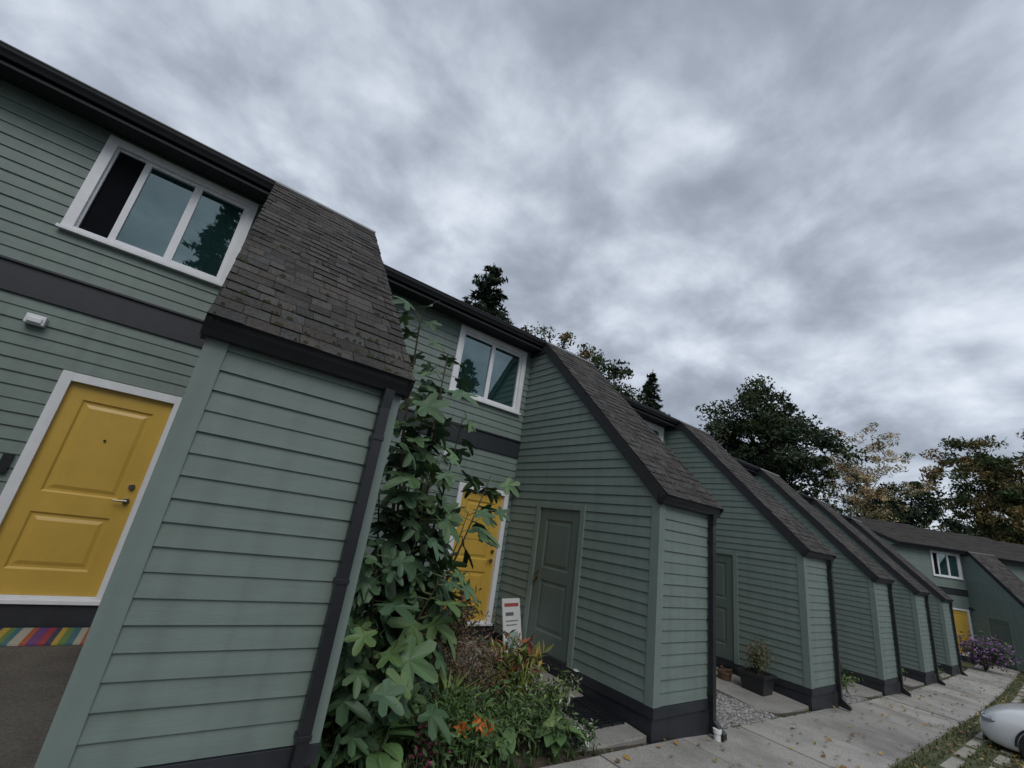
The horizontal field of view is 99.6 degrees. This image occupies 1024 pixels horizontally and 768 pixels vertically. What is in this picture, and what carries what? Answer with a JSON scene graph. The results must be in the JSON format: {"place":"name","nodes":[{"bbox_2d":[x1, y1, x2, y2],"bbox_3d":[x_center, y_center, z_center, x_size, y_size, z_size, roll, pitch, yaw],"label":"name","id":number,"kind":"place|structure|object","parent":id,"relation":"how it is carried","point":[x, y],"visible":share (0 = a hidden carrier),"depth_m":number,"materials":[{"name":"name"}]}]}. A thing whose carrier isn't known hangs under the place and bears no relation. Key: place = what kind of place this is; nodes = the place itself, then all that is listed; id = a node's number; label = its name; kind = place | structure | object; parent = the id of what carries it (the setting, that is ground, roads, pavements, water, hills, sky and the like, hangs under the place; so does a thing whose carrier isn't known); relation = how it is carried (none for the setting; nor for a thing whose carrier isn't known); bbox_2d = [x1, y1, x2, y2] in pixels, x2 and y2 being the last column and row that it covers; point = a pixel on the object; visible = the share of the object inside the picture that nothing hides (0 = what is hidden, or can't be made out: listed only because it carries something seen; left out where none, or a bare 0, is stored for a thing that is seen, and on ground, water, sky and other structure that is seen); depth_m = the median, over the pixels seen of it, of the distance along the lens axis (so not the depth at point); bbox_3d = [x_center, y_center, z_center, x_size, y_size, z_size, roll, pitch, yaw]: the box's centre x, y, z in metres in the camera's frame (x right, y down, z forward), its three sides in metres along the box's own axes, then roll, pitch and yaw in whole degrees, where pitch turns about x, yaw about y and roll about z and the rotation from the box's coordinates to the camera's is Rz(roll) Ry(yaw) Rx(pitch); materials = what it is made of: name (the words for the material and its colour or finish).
{"place":"outdoors","nodes":[
{"label":"outdoors","id":0,"kind":"place"},
{"bbox_2d":[0,645,82,767],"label":"porch path","id":1,"kind":"structure","parent":0,"point":[34,680],"depth_m":3.04,"materials":[{"name":"concrete"}]},
{"bbox_2d":[0,628,89,645],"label":"striped doormat","id":2,"kind":"object","parent":1,"relation":"on","point":[37,636],"visible":0.9,"depth_m":3.86,"materials":[{"name":"fabric"}]},
{"bbox_2d":[0,0,1023,530],"label":"sky","id":3,"kind":"structure","parent":0,"point":[823,199],"materials":[{"name":"grey"}]},
{"bbox_2d":[426,640,645,752],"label":"porch path","id":4,"kind":"structure","parent":0,"point":[625,734],"depth_m":4.72,"materials":[{"name":"concrete"}]},
{"bbox_2d":[502,598,521,651],"bbox_3d":[-0.001,3.676,6.552,0.253,0.740,0.492,-7,-24,39],"label":"leaning sign","id":5,"kind":"object","parent":4,"relation":"on","point":[511,618],"visible":0.69,"depth_m":6.59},
{"bbox_2d":[555,695,624,730],"bbox_3d":[0.873,3.826,5.055,0.580,0.066,0.640,21,-22,-33],"label":"doormat","id":6,"kind":"object","parent":4,"relation":"on","point":[586,708],"visible":0.75,"depth_m":5.02,"materials":[{"name":"rubber"}]},
{"bbox_2d":[317,666,968,767],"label":"garden bed","id":7,"kind":"object","parent":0,"point":[540,763],"visible":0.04,"depth_m":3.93,"materials":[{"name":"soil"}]},
{"bbox_2d":[322,678,435,764],"bbox_3d":[-1.192,2.663,3.525,1.063,0.617,0.889,21,-22,-33],"label":"leafy perennial","id":8,"kind":"object","parent":7,"relation":"on","point":[345,726],"visible":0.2,"depth_m":3.32,"materials":[{"name":"green plant"}]},
{"bbox_2d":[309,296,519,767],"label":"fig tree","id":9,"kind":"object","parent":7,"relation":"on","point":[388,647],"visible":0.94,"depth_m":3.92,"materials":[{"name":"green plant"}]},
{"bbox_2d":[407,698,458,767],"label":"magenta flower plant","id":10,"kind":"object","parent":7,"relation":"on","point":[430,747],"visible":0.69,"depth_m":3.36,"materials":[{"name":"green plant"}]},
{"bbox_2d":[415,586,488,676],"bbox_3d":[-0.988,2.971,5.232,1.239,1.220,1.318,21,-22,-33],"label":"dry shrub","id":11,"kind":"object","parent":7,"relation":"on","point":[460,621],"visible":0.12,"depth_m":5.21,"materials":[{"name":"brown plant"}]},
{"bbox_2d":[422,572,481,668],"bbox_3d":[-0.997,3.094,5.676,1.214,1.284,1.362,4,-19,14],"label":"hydrangea shrub","id":12,"kind":"object","parent":7,"relation":"on","point":[464,617],"visible":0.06,"depth_m":5.82,"materials":[{"name":"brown plant"}]},
{"bbox_2d":[333,705,585,767],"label":"hosta plant","id":13,"kind":"object","parent":7,"relation":"on","point":[391,756],"visible":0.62,"depth_m":3.32,"materials":[{"name":"green plant"}]},
{"bbox_2d":[399,667,530,767],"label":"leafy perennial","id":14,"kind":"object","parent":7,"relation":"on","point":[462,712],"visible":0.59,"depth_m":3.56,"materials":[{"name":"green plant"}]},
{"bbox_2d":[423,603,522,708],"bbox_3d":[-0.476,2.924,4.561,1.307,1.049,1.425,2,-19,21],"label":"dry shrub","id":15,"kind":"object","parent":7,"relation":"on","point":[460,666],"visible":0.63,"depth_m":4.53,"materials":[{"name":"brown plant"}]},
{"bbox_2d":[453,714,494,767],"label":"orange lily","id":16,"kind":"object","parent":7,"relation":"on","point":[477,720],"visible":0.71,"depth_m":3.49,"materials":[{"name":"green plant"}]},
{"bbox_2d":[431,652,545,727],"bbox_3d":[-0.194,3.152,4.419,0.873,0.667,1.898,-7,-24,39],"label":"strap leaf plant","id":17,"kind":"object","parent":7,"relation":"on","point":[444,681],"visible":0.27,"depth_m":4.21,"materials":[{"name":"green plant"}]},
{"bbox_2d":[471,626,534,695],"bbox_3d":[-0.163,3.420,5.307,0.841,0.762,0.999,21,-22,-33],"label":"flowering shrub","id":18,"kind":"object","parent":7,"relation":"on","point":[496,666],"visible":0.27,"depth_m":5.23,"materials":[{"name":"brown plant"}]},
{"bbox_2d":[488,631,553,695],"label":"croton shrub","id":19,"kind":"object","parent":7,"relation":"on","point":[524,660],"visible":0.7,"depth_m":5.02,"materials":[{"name":"green plant"}]},
{"bbox_2d":[467,673,598,749],"bbox_3d":[-0.021,3.180,4.196,1.294,0.462,1.222,21,-22,-33],"label":"leafy perennial","id":20,"kind":"object","parent":7,"relation":"on","point":[519,715],"visible":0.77,"depth_m":4.04,"materials":[{"name":"green plant"}]},
{"bbox_2d":[498,662,581,723],"bbox_3d":[0.261,3.369,4.790,1.019,0.663,0.888,21,-22,-33],"label":"flowering shrub","id":21,"kind":"object","parent":7,"relation":"on","point":[558,684],"visible":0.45,"depth_m":4.73,"materials":[{"name":"green plant"}]},
{"bbox_2d":[527,685,574,747],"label":"broad leaf plant","id":22,"kind":"object","parent":7,"relation":"on","point":[552,717],"visible":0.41,"depth_m":4.25,"materials":[{"name":"green plant"}]},
{"bbox_2d":[562,711,600,750],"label":"white flower plant","id":23,"kind":"object","parent":7,"relation":"on","point":[583,731],"visible":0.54,"depth_m":4.29,"materials":[{"name":"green plant"}]},
{"bbox_2d":[842,691,867,703],"bbox_3d":[6.133,6.854,10.172,2.326,0.122,3.262,21,-22,-33],"label":"gravel bed","id":24,"kind":"object","parent":7,"relation":"on","point":[853,698],"visible":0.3,"depth_m":9.43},
{"bbox_2d":[840,664,863,692],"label":"bay shrub","id":25,"kind":"object","parent":24,"relation":"on","point":[844,681],"visible":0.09,"depth_m":9.44,"materials":[{"name":"green plant"}]},
{"bbox_2d":[716,667,808,713],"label":"porch path","id":26,"kind":"structure","parent":0,"point":[776,702],"depth_m":7.57,"materials":[{"name":"concrete"}]},
{"bbox_2d":[717,668,732,681],"bbox_3d":[4.059,5.615,8.269,0.276,0.240,0.271,21,-22,-33],"label":"terracotta pot","id":27,"kind":"object","parent":26,"relation":"on","point":[724,675],"visible":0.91,"depth_m":8.20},
{"bbox_2d":[737,667,776,696],"bbox_3d":[4.506,5.506,7.958,0.488,0.380,0.488,21,-22,-33],"label":"black planter","id":28,"kind":"object","parent":26,"relation":"on","point":[760,684],"visible":0.84,"depth_m":7.86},
{"bbox_2d":[740,636,777,675],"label":"potted shrub","id":29,"kind":"object","parent":28,"relation":"in","point":[758,658],"visible":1,"depth_m":8.03,"materials":[{"name":"green plant"}]},
{"bbox_2d":[542,664,1019,767],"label":"sidewalk","id":30,"kind":"structure","parent":0,"point":[747,746],"depth_m":6.21,"materials":[{"name":"concrete"}]},
{"bbox_2d":[616,666,1023,767],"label":"fallen leaves","id":31,"kind":"object","parent":30,"relation":"on","point":[627,757],"visible":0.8,"depth_m":7.00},
{"bbox_2d":[957,630,1022,677],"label":"purple aster bush","id":32,"kind":"object","parent":30,"relation":"on","point":[984,656],"visible":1,"depth_m":18.55,"materials":[{"name":"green plant"}]},
{"bbox_2d":[716,691,860,729],"bbox_3d":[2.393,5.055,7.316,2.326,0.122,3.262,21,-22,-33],"label":"gravel bed","id":33,"kind":"object","parent":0,"point":[740,707],"visible":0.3,"depth_m":6.60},
{"bbox_2d":[842,681,882,696],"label":"porch path","id":34,"kind":"structure","parent":0,"point":[863,691],"depth_m":10.34,"materials":[{"name":"concrete"}]},
{"bbox_2d":[892,672,1023,767],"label":"lawn strip","id":35,"kind":"object","parent":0,"point":[946,757],"visible":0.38,"depth_m":7.01,"materials":[{"name":"green plant"}]},
{"bbox_2d":[603,667,1023,767],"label":"lawn grass","id":36,"kind":"structure","parent":35,"relation":"on","point":[943,753],"depth_m":7.16,"materials":[{"name":"green plant"}]},
{"bbox_2d":[940,684,1023,767],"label":"stepping pavers","id":37,"kind":"object","parent":35,"relation":"on","point":[950,762],"visible":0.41,"depth_m":6.87,"materials":[{"name":"concrete"}]},
{"bbox_2d":[961,661,977,667],"bbox_3d":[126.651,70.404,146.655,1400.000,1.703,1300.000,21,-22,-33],"label":"ground","id":38,"kind":"structure","parent":0,"point":[967,664],"depth_m":21.09,"materials":[{"name":"green plant"}]},
{"bbox_2d":[0,79,381,767],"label":"siding","id":39,"kind":"object","parent":38,"relation":"on","point":[214,651],"visible":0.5,"depth_m":2.73,"materials":[{"name":"wood"}]},
{"bbox_2d":[23,312,48,327],"bbox_3d":[-4.814,-0.646,4.376,0.150,0.100,0.100,21,-22,-33],"label":"vent hood","id":40,"kind":"object","parent":39,"relation":"attached to","point":[36,320],"visible":1,"depth_m":4.35,"materials":[{"name":"white paint"}]},
{"bbox_2d":[0,370,181,627],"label":"front door","id":41,"kind":"structure","parent":39,"relation":"attached to","point":[72,493],"depth_m":4.38,"materials":[{"name":"yellow paint"}]},
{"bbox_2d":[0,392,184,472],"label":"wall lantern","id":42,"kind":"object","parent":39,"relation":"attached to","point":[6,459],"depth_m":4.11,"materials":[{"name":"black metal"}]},
{"bbox_2d":[55,134,258,287],"bbox_3d":[-4.146,-2.041,5.260,1.600,1.305,0.130,21,-22,-33],"label":"window","id":43,"kind":"structure","parent":39,"relation":"attached to","point":[133,200],"depth_m":5.22,"materials":[{"name":"white paint"}]},
{"bbox_2d":[0,254,318,767],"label":"skirt and band","id":44,"kind":"object","parent":39,"relation":"attached to","point":[39,283],"visible":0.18,"depth_m":4.56,"materials":[{"name":"wood"}]},
{"bbox_2d":[0,57,413,399],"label":"soffit fascia","id":45,"kind":"structure","parent":39,"relation":"attached to","point":[13,74],"depth_m":4.93,"materials":[{"name":"wood"}]},
{"bbox_2d":[275,181,375,232],"bbox_3d":[-2.564,-2.415,6.020,1.355,0.025,0.120,21,-22,-33],"label":"ridge flashing","id":46,"kind":"object","parent":45,"relation":"attached to","point":[322,205],"visible":0.43,"depth_m":5.95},
{"bbox_2d":[0,40,415,767],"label":"gutter downspout","id":47,"kind":"object","parent":39,"relation":"attached to","point":[278,348],"visible":0.89,"depth_m":2.98,"materials":[{"name":"black metal"}]},
{"bbox_2d":[34,337,400,767],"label":"trim boards","id":48,"kind":"object","parent":39,"relation":"attached to","point":[68,722],"depth_m":2.34,"materials":[{"name":"wood"}]},
{"bbox_2d":[207,183,414,382],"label":"roof shingles","id":49,"kind":"object","parent":39,"relation":"on","point":[306,272],"visible":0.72,"depth_m":3.66,"materials":[{"name":"concrete"}]},
{"bbox_2d":[462,264,514,324],"bbox_3d":[-2.419,0.956,24.249,12.616,17.367,11.999,21,-22,-33],"label":"spruce tree","id":50,"kind":"object","parent":38,"relation":"on","point":[488,297],"visible":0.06,"depth_m":25.20,"materials":[{"name":"green plant"}]},
{"bbox_2d":[354,291,708,706],"bbox_3d":[-2.641,1.512,9.739,5.060,7.600,12.067,21,-22,-33],"label":"siding","id":51,"kind":"object","parent":38,"relation":"on","point":[569,452],"visible":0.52,"depth_m":6.24,"materials":[{"name":"wood"}]},
{"bbox_2d":[443,482,509,640],"bbox_3d":[-0.665,2.951,7.240,1.253,2.427,0.120,21,-22,-33],"label":"front door","id":52,"kind":"structure","parent":51,"relation":"attached to","point":[485,559],"depth_m":7.33,"materials":[{"name":"yellow paint"}]},
{"bbox_2d":[448,324,527,414],"bbox_3d":[-0.405,-0.242,8.114,1.600,1.305,0.122,21,-22,-33],"label":"window","id":53,"kind":"structure","parent":51,"relation":"attached to","point":[496,368],"depth_m":8.14,"materials":[{"name":"white paint"}]},
{"bbox_2d":[396,408,709,743],"bbox_3d":[-2.887,3.193,9.182,5.044,4.225,12.078,21,-22,-33],"label":"skirt and band","id":54,"kind":"object","parent":51,"relation":"attached to","point":[675,721],"visible":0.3,"depth_m":5.27,"materials":[{"name":"wood"}]},
{"bbox_2d":[383,264,726,741],"bbox_3d":[0.163,1.408,6.623,5.763,5.584,2.323,8,-18,2],"label":"gutter downspout","id":55,"kind":"object","parent":51,"relation":"attached to","point":[431,291],"visible":0.86,"depth_m":5.94,"materials":[{"name":"black metal"}]},
{"bbox_2d":[387,277,722,514],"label":"soffit fascia","id":56,"kind":"structure","parent":51,"relation":"attached to","point":[636,464],"depth_m":7.25,"materials":[{"name":"wood"}]},
{"bbox_2d":[521,495,709,708],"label":"trim boards","id":57,"kind":"object","parent":51,"relation":"attached to","point":[654,637],"depth_m":5.39,"materials":[{"name":"wood"}]},
{"bbox_2d":[525,508,579,665],"bbox_3d":[0.610,2.943,6.539,0.070,2.050,0.920,21,-22,-33],"label":"storage door","id":58,"kind":"structure","parent":57,"relation":"attached to","point":[549,618],"depth_m":6.54,"materials":[{"name":"wood"}]},
{"bbox_2d":[544,343,724,509],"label":"roof shingles","id":59,"kind":"object","parent":51,"relation":"on","point":[671,473],"visible":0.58,"depth_m":6.80,"materials":[{"name":"concrete"}]},
{"bbox_2d":[521,321,595,359],"bbox_3d":[1.116,3.618,28.926,7.898,16.622,7.487,3,-19,17],"label":"maple tree","id":60,"kind":"object","parent":38,"relation":"on","point":[565,337],"visible":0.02,"depth_m":30.26,"materials":[{"name":"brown plant"}]},
{"bbox_2d":[589,349,649,406],"bbox_3d":[5.530,5.225,31.715,8.898,17.176,8.337,3,-19,17],"label":"maple tree","id":61,"kind":"object","parent":38,"relation":"on","point":[615,370],"visible":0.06,"depth_m":32.06,"materials":[{"name":"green plant"}]},
{"bbox_2d":[638,372,670,415],"bbox_3d":[10.053,6.517,31.996,9.698,16.400,9.265,21,-22,-33],"label":"spruce tree","id":62,"kind":"object","parent":38,"relation":"on","point":[650,387],"visible":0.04,"depth_m":33.72,"materials":[{"name":"green plant"}]},
{"bbox_2d":[642,418,835,687],"bbox_3d":[1.098,3.312,12.595,5.060,7.600,12.067,21,-22,-33],"label":"siding","id":63,"kind":"object","parent":38,"relation":"on","point":[765,549],"visible":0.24,"depth_m":8.70,"materials":[{"name":"wood"}]},
{"bbox_2d":[644,420,663,440],"bbox_3d":[3.335,1.557,10.970,1.600,1.305,0.122,21,-22,-33],"label":"window","id":64,"kind":"structure","parent":63,"relation":"attached to","point":[658,430],"depth_m":11.44,"materials":[{"name":"white paint"}]},
{"bbox_2d":[630,405,835,559],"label":"soffit fascia","id":65,"kind":"structure","parent":63,"relation":"attached to","point":[785,532],"depth_m":9.82,"materials":[{"name":"wood"}]},
{"bbox_2d":[620,394,851,710],"bbox_3d":[3.903,3.208,9.479,5.763,5.584,2.323,8,-18,2],"label":"gutter downspout","id":66,"kind":"object","parent":63,"relation":"attached to","point":[843,703],"visible":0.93,"depth_m":8.64,"materials":[{"name":"black metal"}]},
{"bbox_2d":[679,422,836,556],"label":"roof shingles","id":67,"kind":"object","parent":63,"relation":"on","point":[806,537],"visible":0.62,"depth_m":9.78,"materials":[{"name":"concrete"}]},
{"bbox_2d":[716,549,836,688],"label":"trim boards","id":68,"kind":"object","parent":63,"relation":"attached to","point":[807,660],"depth_m":8.22,"materials":[{"name":"wood"}]},
{"bbox_2d":[716,553,733,662],"bbox_3d":[4.349,4.742,9.395,0.070,2.050,0.920,21,-22,-33],"label":"storage door","id":69,"kind":"structure","parent":68,"relation":"attached to","point":[724,614],"depth_m":9.19,"materials":[{"name":"green metal"}]},
{"bbox_2d":[716,658,838,711],"bbox_3d":[0.853,4.993,12.039,5.044,4.225,12.078,21,-22,-33],"label":"skirt and band","id":70,"kind":"object","parent":63,"relation":"attached to","point":[820,698],"visible":0.11,"depth_m":7.92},
{"bbox_2d":[695,374,868,515],"bbox_3d":[22.198,8.832,37.631,16.177,19.283,13.489,21,-22,-33],"label":"maple tree","id":71,"kind":"object","parent":38,"relation":"on","point":[776,449],"visible":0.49,"depth_m":35.96,"materials":[{"name":"green plant"}]},
{"bbox_2d":[753,476,897,679],"bbox_3d":[4.838,5.111,15.452,5.060,7.600,12.067,21,-22,-33],"label":"siding","id":72,"kind":"object","parent":38,"relation":"on","point":[854,626],"visible":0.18,"depth_m":11.34,"materials":[{"name":"wood"}]},
{"bbox_2d":[743,466,894,581],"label":"soffit fascia","id":73,"kind":"structure","parent":72,"relation":"attached to","point":[856,561],"depth_m":12.47,"materials":[{"name":"wood"}]},
{"bbox_2d":[733,457,910,696],"bbox_3d":[7.642,5.007,12.336,5.763,5.584,2.323,8,-18,2],"label":"gutter downspout","id":74,"kind":"object","parent":72,"relation":"attached to","point":[903,690],"visible":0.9,"depth_m":11.43,"materials":[{"name":"black metal"}]},
{"bbox_2d":[760,469,894,580],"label":"roof shingles","id":75,"kind":"object","parent":72,"relation":"on","point":[849,545],"visible":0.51,"depth_m":12.72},
{"bbox_2d":[841,668,900,695],"bbox_3d":[4.592,6.792,14.896,5.044,4.225,12.078,21,-22,-33],"label":"skirt and band","id":76,"kind":"object","parent":72,"relation":"attached to","point":[891,686],"visible":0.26,"depth_m":10.76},
{"bbox_2d":[867,576,898,679],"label":"trim boards","id":77,"kind":"object","parent":72,"relation":"attached to","point":[876,631],"depth_m":10.93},
{"bbox_2d":[810,504,934,671],"bbox_3d":[8.588,6.845,18.330,5.060,7.600,12.067,21,-22,-33],"label":"siding","id":78,"kind":"object","parent":38,"relation":"on","point":[905,628],"visible":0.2,"depth_m":14.11,"materials":[{"name":"wood"}]},
{"bbox_2d":[804,498,929,594],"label":"soffit fascia","id":79,"kind":"structure","parent":78,"relation":"attached to","point":[899,577],"depth_m":15.33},
{"bbox_2d":[796,491,945,685],"bbox_3d":[11.392,6.741,15.215,5.763,5.584,2.323,8,-18,2],"label":"gutter downspout","id":80,"kind":"object","parent":78,"relation":"attached to","point":[939,680],"visible":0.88,"depth_m":14.28,"materials":[{"name":"black metal"}]},
{"bbox_2d":[815,499,929,592],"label":"roof shingles","id":81,"kind":"object","parent":78,"relation":"on","point":[905,575],"visible":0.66,"depth_m":15.64,"materials":[{"name":"concrete"}]},
{"bbox_2d":[902,667,936,684],"bbox_3d":[8.342,8.526,17.774,5.044,4.225,12.078,21,-22,-33],"label":"skirt and band","id":82,"kind":"object","parent":78,"relation":"attached to","point":[927,678],"visible":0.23,"depth_m":13.59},
{"bbox_2d":[910,591,934,672],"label":"trim boards","id":83,"kind":"object","parent":78,"relation":"attached to","point":[920,650],"depth_m":13.82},
{"bbox_2d":[821,422,939,521],"bbox_3d":[32.532,11.825,38.211,8.402,16.981,7.597,-3,-21,31],"label":"birch tree","id":84,"kind":"object","parent":38,"relation":"on","point":[864,506],"visible":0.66,"depth_m":38.99,"materials":[{"name":"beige plant"}]},
{"bbox_2d":[850,523,957,665],"bbox_3d":[12.345,8.529,21.225,5.060,7.600,12.067,21,-22,-33],"label":"siding","id":85,"kind":"object","parent":38,"relation":"on","point":[937,630],"visible":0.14,"depth_m":16.96,"materials":[{"name":"wood"}]},
{"bbox_2d":[845,519,953,601],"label":"soffit fascia","id":86,"kind":"structure","parent":85,"relation":"attached to","point":[912,573],"depth_m":18.22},
{"bbox_2d":[853,519,952,599],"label":"roof shingles","id":87,"kind":"object","parent":85,"relation":"on","point":[935,587],"visible":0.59,"depth_m":18.56,"materials":[{"name":"concrete"}]},
{"bbox_2d":[839,513,967,675],"bbox_3d":[15.149,8.425,18.110,5.763,5.584,2.323,8,-18,2],"label":"gutter downspout","id":88,"kind":"object","parent":85,"relation":"attached to","point":[953,622],"visible":0.82,"depth_m":17.16,"materials":[{"name":"black metal"}]},
{"bbox_2d":[937,598,958,665],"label":"trim boards","id":89,"kind":"object","parent":85,"relation":"attached to","point":[945,634],"depth_m":16.72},
{"bbox_2d":[938,663,959,675],"bbox_3d":[12.099,10.210,20.669,5.044,4.225,12.078,21,-22,-33],"label":"skirt and band","id":90,"kind":"object","parent":85,"relation":"attached to","point":[954,670],"visible":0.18,"depth_m":16.42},
{"bbox_2d":[843,481,974,535],"bbox_3d":[35.368,14.893,38.595,8.597,12.281,9.276,6,-18,7],"label":"maple tree","id":91,"kind":"object","parent":38,"relation":"on","point":[934,511],"visible":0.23,"depth_m":37.79,"materials":[{"name":"green plant"}]},
{"bbox_2d":[880,536,1023,671],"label":"siding","id":92,"kind":"object","parent":38,"relation":"on","point":[989,595],"visible":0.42,"depth_m":22.39,"materials":[{"name":"wood"}]},
{"bbox_2d":[898,541,967,552],"bbox_3d":[23.295,11.204,21.574,5.763,5.584,2.323,-5,-23,36],"label":"gutter downspout","id":93,"kind":"object","parent":92,"relation":"attached to","point":[929,546],"visible":1,"depth_m":23.20,"materials":[{"name":"black metal"}]},
{"bbox_2d":[845,515,1023,602],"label":"roof shingles","id":94,"kind":"object","parent":92,"relation":"on","point":[1006,577],"visible":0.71,"depth_m":23.95,"materials":[{"name":"concrete"}]},
{"bbox_2d":[930,550,963,579],"bbox_3d":[23.409,9.752,23.352,1.600,1.305,0.130,8,-18,1],"label":"window","id":95,"kind":"structure","parent":92,"relation":"attached to","point":[946,564],"depth_m":23.37,"materials":[{"name":"white paint"}]},
{"bbox_2d":[886,538,1023,581],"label":"siding","id":96,"kind":"object","parent":92,"relation":"on","point":[1017,570],"visible":0.02,"depth_m":23.37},
{"bbox_2d":[917,527,1023,561],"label":"roof shingles","id":97,"kind":"object","parent":96,"relation":"on","point":[997,549],"visible":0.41,"depth_m":25.86,"materials":[{"name":"concrete"}]},
{"bbox_2d":[895,541,1023,607],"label":"soffit fascia","id":98,"kind":"structure","parent":92,"relation":"attached to","point":[1008,591],"depth_m":22.31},
{"bbox_2d":[953,608,974,661],"bbox_3d":[23.210,12.902,22.319,1.253,2.427,0.120,8,-18,1],"label":"front door","id":99,"kind":"structure","parent":92,"relation":"attached to","point":[962,619],"depth_m":22.46,"materials":[{"name":"yellow paint"}]},
{"bbox_2d":[938,586,1023,672],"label":"skirt and band","id":100,"kind":"object","parent":92,"relation":"attached to","point":[954,591],"visible":0.06,"depth_m":22.92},
{"bbox_2d":[986,616,1019,670],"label":"trim boards","id":101,"kind":"object","parent":92,"relation":"attached to","point":[1011,631],"depth_m":20.87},
{"bbox_2d":[989,618,1017,669],"bbox_3d":[23.853,12.608,21.047,0.070,2.050,0.920,8,-18,1],"label":"storage door","id":102,"kind":"structure","parent":92,"relation":"in","point":[1000,629],"depth_m":21.09,"materials":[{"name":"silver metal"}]},
{"bbox_2d":[918,432,1023,544],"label":"maple tree","id":103,"kind":"object","parent":38,"relation":"on","point":[999,478],"visible":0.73,"depth_m":48.13,"materials":[{"name":"green plant"}]},
{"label":"parking lot","id":104,"kind":"structure","parent":0,"visible":0},
{"bbox_2d":[979,703,1023,756],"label":"parked car","id":105,"kind":"object","parent":104,"relation":"on","point":[1002,725],"visible":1,"depth_m":7.46,"materials":[{"name":"white paint"}]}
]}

